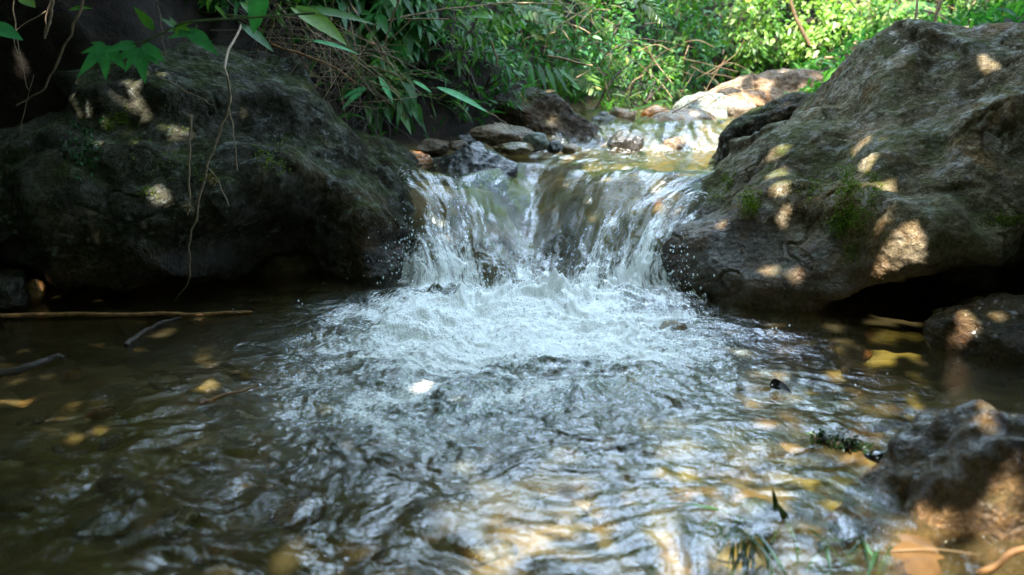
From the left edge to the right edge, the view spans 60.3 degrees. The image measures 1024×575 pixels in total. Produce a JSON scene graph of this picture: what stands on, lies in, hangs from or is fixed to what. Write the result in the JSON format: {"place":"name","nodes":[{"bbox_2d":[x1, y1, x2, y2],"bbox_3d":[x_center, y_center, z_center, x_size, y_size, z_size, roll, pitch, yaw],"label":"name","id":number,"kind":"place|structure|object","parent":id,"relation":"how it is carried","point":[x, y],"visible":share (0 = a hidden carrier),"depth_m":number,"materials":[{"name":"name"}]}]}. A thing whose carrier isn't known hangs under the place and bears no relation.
{"place":"outdoors","nodes":[
{"label":"outdoors","id":0,"kind":"place"},
{"bbox_2d":[0,97,1022,574],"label":"water","id":1,"kind":"structure","parent":0,"point":[426,331],"depth_m":1.96,"materials":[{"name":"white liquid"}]},
{"bbox_2d":[0,268,30,311],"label":"stone","id":2,"kind":"object","parent":1,"relation":"on","point":[15,294],"visible":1,"depth_m":2.05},
{"bbox_2d":[0,353,65,377],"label":"stick","id":3,"kind":"object","parent":1,"relation":"on","point":[18,370],"visible":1,"depth_m":1.67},
{"bbox_2d":[27,278,46,305],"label":"stone","id":4,"kind":"object","parent":1,"relation":"on","point":[37,289],"visible":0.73,"depth_m":2.14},
{"bbox_2d":[0,311,251,317],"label":"stick","id":5,"kind":"object","parent":1,"relation":"on","point":[50,314],"visible":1,"depth_m":2.00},
{"bbox_2d":[123,317,181,347],"bbox_3d":[-0.787,0.093,1.911,0.035,0.014,0.201,3,16,12],"label":"stick","id":6,"kind":"object","parent":1,"relation":"on","point":[134,338],"visible":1,"depth_m":1.90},
{"bbox_2d":[199,384,258,405],"bbox_3d":[-0.494,0.187,1.542,0.110,0.013,0.010,-14,21,-41],"label":"stick","id":7,"kind":"object","parent":1,"relation":"on","point":[207,401],"visible":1,"depth_m":1.53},
{"bbox_2d":[492,142,534,154],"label":"stone","id":8,"kind":"object","parent":1,"relation":"on","point":[514,148],"visible":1,"depth_m":3.02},
{"bbox_2d":[523,132,548,151],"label":"stone","id":9,"kind":"object","parent":1,"relation":"on","point":[538,141],"visible":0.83,"depth_m":3.07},
{"bbox_2d":[232,186,887,398],"bbox_3d":[0.012,-0.042,1.937,1.272,0.257,0.961,0,15,0],"label":"spray","id":10,"kind":"object","parent":1,"relation":"on","point":[488,344],"visible":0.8,"depth_m":2.17,"materials":[{"name":"white liquid"}]},
{"bbox_2d":[609,107,636,127],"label":"stone","id":11,"kind":"object","parent":1,"relation":"on","point":[623,113],"visible":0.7,"depth_m":3.69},
{"bbox_2d":[596,18,670,111],"bbox_3d":[0.492,-0.909,3.615,0.329,0.378,0.052,0,15,0],"label":"leafy sprig","id":12,"kind":"object","parent":11,"relation":"on","point":[605,26],"visible":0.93,"depth_m":3.63,"materials":[{"name":"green plant"}]},
{"bbox_2d":[641,502,804,574],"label":"water weed","id":13,"kind":"object","parent":1,"relation":"in","point":[735,533],"visible":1,"depth_m":1.12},
{"bbox_2d":[727,100,755,117],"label":"stone","id":14,"kind":"object","parent":1,"relation":"on","point":[738,108],"visible":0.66,"depth_m":3.80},
{"bbox_2d":[772,488,789,522],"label":"water weed","id":15,"kind":"object","parent":1,"relation":"on","point":[779,511],"visible":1,"depth_m":1.17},
{"bbox_2d":[806,428,872,456],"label":"mossy twig","id":16,"kind":"object","parent":1,"relation":"on","point":[836,442],"visible":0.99,"depth_m":1.35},
{"bbox_2d":[803,528,952,574],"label":"water weed","id":17,"kind":"object","parent":1,"relation":"in","point":[827,546],"visible":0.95,"depth_m":1.09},
{"bbox_2d":[890,534,979,574],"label":"dead leaf","id":18,"kind":"object","parent":1,"relation":"on","point":[917,555],"visible":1,"depth_m":1.02,"materials":[{"name":"plant"}]},
{"bbox_2d":[969,545,1023,574],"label":"stick","id":19,"kind":"object","parent":1,"relation":"on","point":[1001,561],"visible":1,"depth_m":0.98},
{"bbox_2d":[0,0,1023,574],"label":"ground","id":20,"kind":"structure","parent":0,"point":[426,536],"depth_m":1.86,"materials":[{"name":"liquid"}]},
{"bbox_2d":[0,22,22,39],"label":"leafy sprig","id":21,"kind":"object","parent":20,"relation":"on","point":[7,30],"visible":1,"depth_m":1.44,"materials":[{"name":"green plant"}]},
{"bbox_2d":[0,489,47,519],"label":"pebble","id":22,"kind":"object","parent":20,"relation":"on","point":[18,505],"visible":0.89,"depth_m":1.40,"materials":[{"name":"brown stone"}]},
{"bbox_2d":[61,367,86,379],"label":"pebble","id":23,"kind":"object","parent":20,"relation":"on","point":[70,373],"visible":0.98,"depth_m":2.02,"materials":[{"name":"orange stone"}]},
{"bbox_2d":[71,511,129,537],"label":"pebble","id":24,"kind":"object","parent":20,"relation":"on","point":[106,523],"visible":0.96,"depth_m":1.32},
{"bbox_2d":[85,406,117,419],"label":"pebble","id":25,"kind":"object","parent":20,"relation":"on","point":[98,411],"visible":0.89,"depth_m":1.82,"materials":[{"name":"orange stone"}]},
{"bbox_2d":[97,432,123,451],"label":"pebble","id":26,"kind":"object","parent":20,"relation":"on","point":[112,439],"visible":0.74,"depth_m":1.67,"materials":[{"name":"brown stone"}]},
{"bbox_2d":[96,474,144,505],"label":"pebble","id":27,"kind":"object","parent":20,"relation":"on","point":[116,493],"visible":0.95,"depth_m":1.44,"materials":[{"name":"brown stone"}]},
{"bbox_2d":[147,371,179,390],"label":"pebble","id":28,"kind":"object","parent":20,"relation":"on","point":[157,379],"visible":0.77,"depth_m":2.00,"materials":[{"name":"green stone"}]},
{"bbox_2d":[154,506,200,539],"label":"pebble","id":29,"kind":"object","parent":20,"relation":"on","point":[171,525],"visible":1,"depth_m":1.35,"materials":[{"name":"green stone"}]},
{"bbox_2d":[77,6,314,82],"bbox_3d":[-0.515,-0.396,1.441,0.381,0.121,0.067,-2,16,-7],"label":"lobed leaf plant","id":30,"kind":"object","parent":20,"relation":"on","point":[103,54],"visible":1,"depth_m":1.44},
{"bbox_2d":[0,41,428,347],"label":"boulder","id":31,"kind":"object","parent":20,"relation":"on","point":[320,183],"visible":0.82,"depth_m":2.18,"materials":[{"name":"stone"}]},
{"bbox_2d":[61,116,104,180],"bbox_3d":[-1.028,-0.337,2.115,0.092,0.140,0.184,-4,16,-16],"label":"creeper","id":32,"kind":"object","parent":31,"relation":"attached to","point":[87,143],"visible":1,"depth_m":2.10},
{"bbox_2d":[174,24,241,301],"bbox_3d":[-0.731,-0.283,2.082,0.199,0.663,0.406,-3,16,-11],"label":"twig","id":33,"kind":"object","parent":31,"relation":"on","point":[230,95],"visible":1,"depth_m":1.92,"materials":[{"name":"wood"}]},
{"bbox_2d":[238,21,272,51],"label":"leafy sprig","id":34,"kind":"object","parent":33,"relation":"attached to","point":[258,36],"visible":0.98,"depth_m":2.12,"materials":[{"name":"green plant"}]},
{"bbox_2d":[225,2,374,44],"bbox_3d":[-0.436,-0.538,1.800,0.311,0.086,0.062,0,15,0],"label":"leafy sprig","id":35,"kind":"object","parent":31,"relation":"on","point":[320,20],"visible":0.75,"depth_m":1.81,"materials":[{"name":"green plant"}]},
{"bbox_2d":[193,542,240,567],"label":"pebble","id":36,"kind":"object","parent":20,"relation":"on","point":[213,555],"visible":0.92,"depth_m":1.27,"materials":[{"name":"grey stone"}]},
{"bbox_2d":[221,426,249,440],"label":"pebble","id":37,"kind":"object","parent":20,"relation":"on","point":[237,431],"visible":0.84,"depth_m":1.72,"materials":[{"name":"stone"}]},
{"bbox_2d":[198,0,301,36],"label":"bush","id":38,"kind":"object","parent":20,"relation":"on","point":[221,12],"visible":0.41,"depth_m":2.73,"materials":[{"name":"green plant"}]},
{"bbox_2d":[248,0,268,33],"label":"leafy sprig","id":39,"kind":"object","parent":20,"relation":"on","point":[257,7],"visible":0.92,"depth_m":1.51,"materials":[{"name":"green plant"}]},
{"bbox_2d":[268,496,326,529],"bbox_3d":[-0.339,0.355,1.383,0.092,0.035,0.072,-10,18,-32],"label":"pebble","id":40,"kind":"object","parent":20,"relation":"on","point":[292,513],"visible":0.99,"depth_m":1.37,"materials":[{"name":"grey stone"}]},
{"bbox_2d":[297,528,321,545],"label":"pebble","id":41,"kind":"object","parent":20,"relation":"on","point":[310,536],"visible":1,"depth_m":1.34,"materials":[{"name":"grey stone"}]},
{"bbox_2d":[184,0,444,133],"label":"undergrowth","id":42,"kind":"object","parent":20,"relation":"on","point":[408,46],"visible":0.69,"depth_m":3.01,"materials":[{"name":"green plant"}]},
{"bbox_2d":[375,2,569,22],"bbox_3d":[-0.134,-0.922,2.962,0.656,0.069,0.010,0,15,0],"label":"twig","id":43,"kind":"object","parent":42,"relation":"on","point":[473,6],"visible":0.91,"depth_m":2.96,"materials":[{"name":"wood"}]},
{"bbox_2d":[211,0,441,133],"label":"dry stalks","id":44,"kind":"object","parent":20,"relation":"on","point":[337,63],"visible":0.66,"depth_m":2.68,"materials":[{"name":"plant"}]},
{"bbox_2d":[237,0,427,149],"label":"bush","id":45,"kind":"object","parent":20,"relation":"attached to","point":[337,56],"visible":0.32,"depth_m":2.90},
{"bbox_2d":[327,432,367,450],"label":"pebble","id":46,"kind":"object","parent":20,"relation":"on","point":[336,445],"visible":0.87,"depth_m":1.59,"materials":[{"name":"grey stone"}]},
{"bbox_2d":[345,538,383,561],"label":"pebble","id":47,"kind":"object","parent":20,"relation":"on","point":[363,549],"visible":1,"depth_m":1.27,"materials":[{"name":"brown stone"}]},
{"bbox_2d":[383,562,409,574],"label":"pebble","id":48,"kind":"object","parent":20,"relation":"on","point":[399,568],"visible":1,"depth_m":1.22,"materials":[{"name":"grey stone"}]},
{"bbox_2d":[342,32,458,99],"bbox_3d":[-0.387,-0.758,2.978,0.379,0.283,0.274,-7,17,-24],"label":"grass clump","id":49,"kind":"object","parent":20,"relation":"on","point":[388,79],"visible":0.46,"depth_m":2.96,"materials":[{"name":"green plant"}]},
{"bbox_2d":[342,77,392,109],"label":"leafy sprig","id":50,"kind":"object","parent":49,"relation":"hanging from","point":[353,97],"visible":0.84,"depth_m":2.86,"materials":[{"name":"green plant"}]},
{"bbox_2d":[431,87,487,112],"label":"strap leaf","id":51,"kind":"object","parent":49,"relation":"attached to","point":[458,95],"visible":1,"depth_m":2.91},
{"bbox_2d":[417,139,449,155],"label":"stone","id":52,"kind":"object","parent":20,"relation":"on","point":[436,147],"visible":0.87,"depth_m":3.10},
{"bbox_2d":[369,0,525,77],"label":"bush","id":53,"kind":"object","parent":20,"relation":"on","point":[476,54],"visible":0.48,"depth_m":3.19,"materials":[{"name":"green plant"}]},
{"bbox_2d":[427,141,518,196],"bbox_3d":[-0.128,-0.367,2.858,0.303,0.209,0.243,0,15,0],"label":"stone","id":54,"kind":"object","parent":20,"relation":"on","point":[477,155],"visible":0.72,"depth_m":2.79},
{"bbox_2d":[428,0,543,122],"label":"bush","id":55,"kind":"object","parent":20,"relation":"on","point":[508,73],"visible":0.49,"depth_m":3.29,"materials":[{"name":"green plant"}]},
{"bbox_2d":[518,52,579,92],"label":"leafy sprig","id":56,"kind":"object","parent":55,"relation":"attached to","point":[542,75],"visible":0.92,"depth_m":3.38,"materials":[{"name":"green plant"}]},
{"bbox_2d":[466,538,516,563],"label":"pebble","id":57,"kind":"object","parent":20,"relation":"on","point":[483,551],"visible":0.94,"depth_m":1.27,"materials":[{"name":"beige stone"}]},
{"bbox_2d":[469,122,533,146],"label":"stone","id":58,"kind":"object","parent":20,"relation":"on","point":[495,134],"visible":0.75,"depth_m":3.14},
{"bbox_2d":[519,484,553,501],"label":"pebble","id":59,"kind":"object","parent":20,"relation":"on","point":[527,489],"visible":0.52,"depth_m":1.50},
{"bbox_2d":[488,87,610,148],"bbox_3d":[0.129,-0.644,3.506,0.533,0.303,0.282,0,15,0],"label":"boulder","id":60,"kind":"object","parent":20,"relation":"on","point":[549,114],"visible":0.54,"depth_m":3.39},
{"bbox_2d":[518,498,588,524],"bbox_3d":[0.066,0.366,1.407,0.113,0.041,0.082,0,15,0],"label":"pebble","id":61,"kind":"object","parent":20,"relation":"on","point":[546,511],"visible":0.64,"depth_m":1.39,"materials":[{"name":"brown stone"}]},
{"bbox_2d":[537,233,584,270],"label":"stone","id":62,"kind":"object","parent":20,"relation":"on","point":[556,248],"visible":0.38,"depth_m":2.49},
{"bbox_2d":[495,0,627,109],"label":"bush","id":63,"kind":"object","parent":20,"relation":"on","point":[582,39],"visible":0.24,"depth_m":3.86,"materials":[{"name":"green plant"}]},
{"bbox_2d":[570,67,601,95],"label":"fern frond","id":64,"kind":"object","parent":63,"relation":"attached to","point":[574,74],"visible":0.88,"depth_m":3.84,"materials":[{"name":"green plant"}]},
{"bbox_2d":[534,485,590,500],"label":"pebble","id":65,"kind":"object","parent":20,"relation":"on","point":[568,492],"visible":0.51,"depth_m":1.48,"materials":[{"name":"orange stone"}]},
{"bbox_2d":[544,51,603,94],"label":"grass clump","id":66,"kind":"object","parent":20,"relation":"on","point":[560,89],"visible":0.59,"depth_m":3.78,"materials":[{"name":"green plant"}]},
{"bbox_2d":[554,354,600,375],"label":"stone","id":67,"kind":"object","parent":20,"relation":"on","point":[588,365],"visible":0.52,"depth_m":1.86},
{"bbox_2d":[417,0,769,117],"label":"dry stalks","id":68,"kind":"object","parent":20,"relation":"on","point":[595,42],"visible":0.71,"depth_m":3.66,"materials":[{"name":"plant"}]},
{"bbox_2d":[510,5,569,29],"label":"fern frond","id":69,"kind":"object","parent":68,"relation":"attached to","point":[536,15],"visible":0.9,"depth_m":3.58,"materials":[{"name":"green plant"}]},
{"bbox_2d":[200,4,1004,122],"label":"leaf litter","id":70,"kind":"object","parent":20,"relation":"on","point":[549,90],"visible":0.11,"depth_m":3.84,"materials":[{"name":"plant"}]},
{"bbox_2d":[591,111,616,126],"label":"stone","id":71,"kind":"object","parent":20,"relation":"on","point":[602,116],"visible":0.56,"depth_m":3.62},
{"bbox_2d":[576,556,645,574],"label":"pebble","id":72,"kind":"object","parent":20,"relation":"on","point":[606,565],"visible":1,"depth_m":1.22,"materials":[{"name":"stone"}]},
{"bbox_2d":[607,129,643,157],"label":"stone","id":73,"kind":"object","parent":20,"relation":"on","point":[625,140],"visible":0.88,"depth_m":3.30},
{"bbox_2d":[232,0,1023,138],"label":"ground cover","id":74,"kind":"object","parent":20,"relation":"on","point":[1012,11],"visible":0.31,"depth_m":3.82,"materials":[{"name":"green plant"}]},
{"bbox_2d":[513,0,650,105],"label":"bush","id":75,"kind":"object","parent":74,"relation":"on","point":[597,18],"visible":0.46,"depth_m":4.11,"materials":[{"name":"green plant"}]},
{"bbox_2d":[643,0,811,85],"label":"bush","id":76,"kind":"object","parent":74,"relation":"on","point":[734,32],"visible":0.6,"depth_m":5.22,"materials":[{"name":"green plant"}]},
{"bbox_2d":[885,1,942,16],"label":"fern frond","id":77,"kind":"object","parent":74,"relation":"on","point":[909,5],"visible":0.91,"depth_m":4.34,"materials":[{"name":"green plant"}]},
{"bbox_2d":[602,498,654,530],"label":"pebble","id":78,"kind":"object","parent":20,"relation":"on","point":[618,515],"visible":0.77,"depth_m":1.37,"materials":[{"name":"stone"}]},
{"bbox_2d":[588,43,691,109],"bbox_3d":[0.623,-1.016,4.378,0.515,0.380,0.551,9,18,31],"label":"bush","id":79,"kind":"object","parent":20,"relation":"on","point":[651,96],"visible":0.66,"depth_m":4.38,"materials":[{"name":"green plant"}]},
{"bbox_2d":[632,0,668,30],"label":"fern frond","id":80,"kind":"object","parent":20,"relation":"on","point":[648,11],"visible":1,"depth_m":2.57,"materials":[{"name":"green plant"}]},
{"bbox_2d":[638,194,672,206],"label":"stone","id":81,"kind":"object","parent":20,"relation":"on","point":[655,201],"visible":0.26,"depth_m":2.56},
{"bbox_2d":[587,0,731,105],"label":"bush","id":82,"kind":"object","parent":20,"relation":"on","point":[658,69],"visible":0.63,"depth_m":4.65,"materials":[{"name":"green plant"}]},
{"bbox_2d":[657,376,688,389],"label":"pebble","id":83,"kind":"object","parent":20,"relation":"on","point":[665,383],"visible":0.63,"depth_m":2.02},
{"bbox_2d":[654,320,692,351],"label":"stone","id":84,"kind":"object","parent":20,"relation":"on","point":[680,326],"visible":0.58,"depth_m":1.94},
{"bbox_2d":[662,136,692,159],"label":"stone","id":85,"kind":"object","parent":20,"relation":"on","point":[677,143],"visible":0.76,"depth_m":3.34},
{"bbox_2d":[659,429,700,454],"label":"pebble","id":86,"kind":"object","parent":20,"relation":"on","point":[678,444],"visible":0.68,"depth_m":1.66,"materials":[{"name":"grey stone"}]},
{"bbox_2d":[649,108,718,130],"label":"rock","id":87,"kind":"object","parent":20,"relation":"on","point":[691,114],"visible":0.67,"depth_m":3.60,"materials":[{"name":"grey stone"}]},
{"bbox_2d":[673,92,733,124],"bbox_3d":[0.856,-0.784,3.937,0.302,0.177,0.209,0,15,0],"label":"rock","id":88,"kind":"object","parent":20,"relation":"on","point":[715,109],"visible":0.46,"depth_m":3.87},
{"bbox_2d":[691,430,715,446],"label":"pebble","id":89,"kind":"object","parent":20,"relation":"on","point":[700,439],"visible":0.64,"depth_m":1.66,"materials":[{"name":"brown stone"}]},
{"bbox_2d":[686,389,721,405],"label":"pebble","id":90,"kind":"object","parent":20,"relation":"on","point":[705,398],"visible":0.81,"depth_m":1.90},
{"bbox_2d":[691,559,727,574],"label":"pebble","id":91,"kind":"object","parent":20,"relation":"on","point":[700,566],"visible":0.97,"depth_m":1.24,"materials":[{"name":"grey stone"}]},
{"bbox_2d":[521,0,911,92],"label":"undergrowth","id":92,"kind":"object","parent":20,"relation":"on","point":[724,42],"visible":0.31,"depth_m":5.27,"materials":[{"name":"green plant"}]},
{"bbox_2d":[707,391,749,407],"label":"pebble","id":93,"kind":"object","parent":20,"relation":"on","point":[728,400],"visible":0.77,"depth_m":1.89,"materials":[{"name":"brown stone"}]},
{"bbox_2d":[708,91,813,168],"bbox_3d":[0.960,-0.507,3.022,0.556,0.325,0.398,0,15,0],"label":"boulder","id":94,"kind":"object","parent":20,"relation":"on","point":[784,106],"visible":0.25,"depth_m":2.95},
{"bbox_2d":[728,497,798,542],"bbox_3d":[0.398,0.364,1.368,0.085,0.044,0.103,-12,20,-38],"label":"pebble","id":95,"kind":"object","parent":20,"relation":"on","point":[759,511],"visible":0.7,"depth_m":1.35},
{"bbox_2d":[709,68,824,106],"bbox_3d":[1.244,-0.911,4.241,0.858,0.283,0.439,0,15,0],"label":"boulder","id":96,"kind":"object","parent":20,"relation":"on","point":[780,81],"visible":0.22,"depth_m":4.13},
{"bbox_2d":[757,449,783,465],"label":"pebble","id":97,"kind":"object","parent":20,"relation":"on","point":[769,457],"visible":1,"depth_m":1.57,"materials":[{"name":"grey stone"}]},
{"bbox_2d":[708,0,859,73],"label":"bush","id":98,"kind":"object","parent":20,"relation":"on","point":[769,26],"visible":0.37,"depth_m":5.31,"materials":[{"name":"green plant"}]},
{"bbox_2d":[789,0,810,45],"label":"twig","id":99,"kind":"object","parent":20,"relation":"on","point":[801,28],"visible":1,"depth_m":4.79,"materials":[{"name":"wood"}]},
{"bbox_2d":[658,19,1023,370],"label":"boulder","id":100,"kind":"object","parent":20,"relation":"on","point":[894,152],"visible":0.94,"depth_m":2.11,"materials":[{"name":"stone"}]},
{"bbox_2d":[835,387,869,400],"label":"pebble","id":101,"kind":"object","parent":20,"relation":"on","point":[848,395],"visible":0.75,"depth_m":1.92,"materials":[{"name":"brown stone"}]},
{"bbox_2d":[837,341,871,360],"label":"pebble","id":102,"kind":"object","parent":20,"relation":"on","point":[855,351],"visible":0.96,"depth_m":2.09,"materials":[{"name":"orange stone"}]},
{"bbox_2d":[784,0,926,68],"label":"bush","id":103,"kind":"object","parent":20,"relation":"on","point":[822,33],"visible":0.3,"depth_m":5.12,"materials":[{"name":"green plant"}]},
{"bbox_2d":[840,362,879,388],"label":"pebble","id":104,"kind":"object","parent":20,"relation":"on","point":[865,380],"visible":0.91,"depth_m":2.00,"materials":[{"name":"grey stone"}]},
{"bbox_2d":[852,410,908,436],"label":"pebble","id":105,"kind":"object","parent":20,"relation":"on","point":[872,423],"visible":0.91,"depth_m":1.69,"materials":[{"name":"grey stone"}]},
{"bbox_2d":[871,403,904,415],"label":"pebble","id":106,"kind":"object","parent":20,"relation":"on","point":[895,409],"visible":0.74,"depth_m":1.73,"materials":[{"name":"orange stone"}]},
{"bbox_2d":[809,0,985,26],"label":"dry stalks","id":107,"kind":"object","parent":20,"relation":"on","point":[932,11],"visible":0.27,"depth_m":4.46,"materials":[{"name":"plant"}]},
{"bbox_2d":[817,399,1023,574],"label":"boulder","id":108,"kind":"object","parent":20,"relation":"on","point":[952,479],"visible":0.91,"depth_m":1.16,"materials":[{"name":"stone"}]},
{"bbox_2d":[845,0,1015,36],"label":"bush","id":109,"kind":"object","parent":20,"relation":"on","point":[880,13],"visible":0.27,"depth_m":4.75,"materials":[{"name":"green plant"}]},
{"bbox_2d":[923,291,1023,381],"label":"rock","id":110,"kind":"object","parent":20,"relation":"on","point":[977,331],"visible":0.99,"depth_m":1.77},
{"bbox_2d":[939,0,1018,17],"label":"bush","id":111,"kind":"object","parent":20,"relation":"on","point":[966,6],"visible":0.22,"depth_m":4.59,"materials":[{"name":"green plant"}]},
{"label":"undergrowth","id":112,"kind":"object","parent":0,"visible":0},
{"bbox_2d":[16,0,84,105],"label":"twig","id":113,"kind":"object","parent":112,"relation":"attached to","point":[71,34],"visible":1,"depth_m":1.56,"materials":[{"name":"wood"}]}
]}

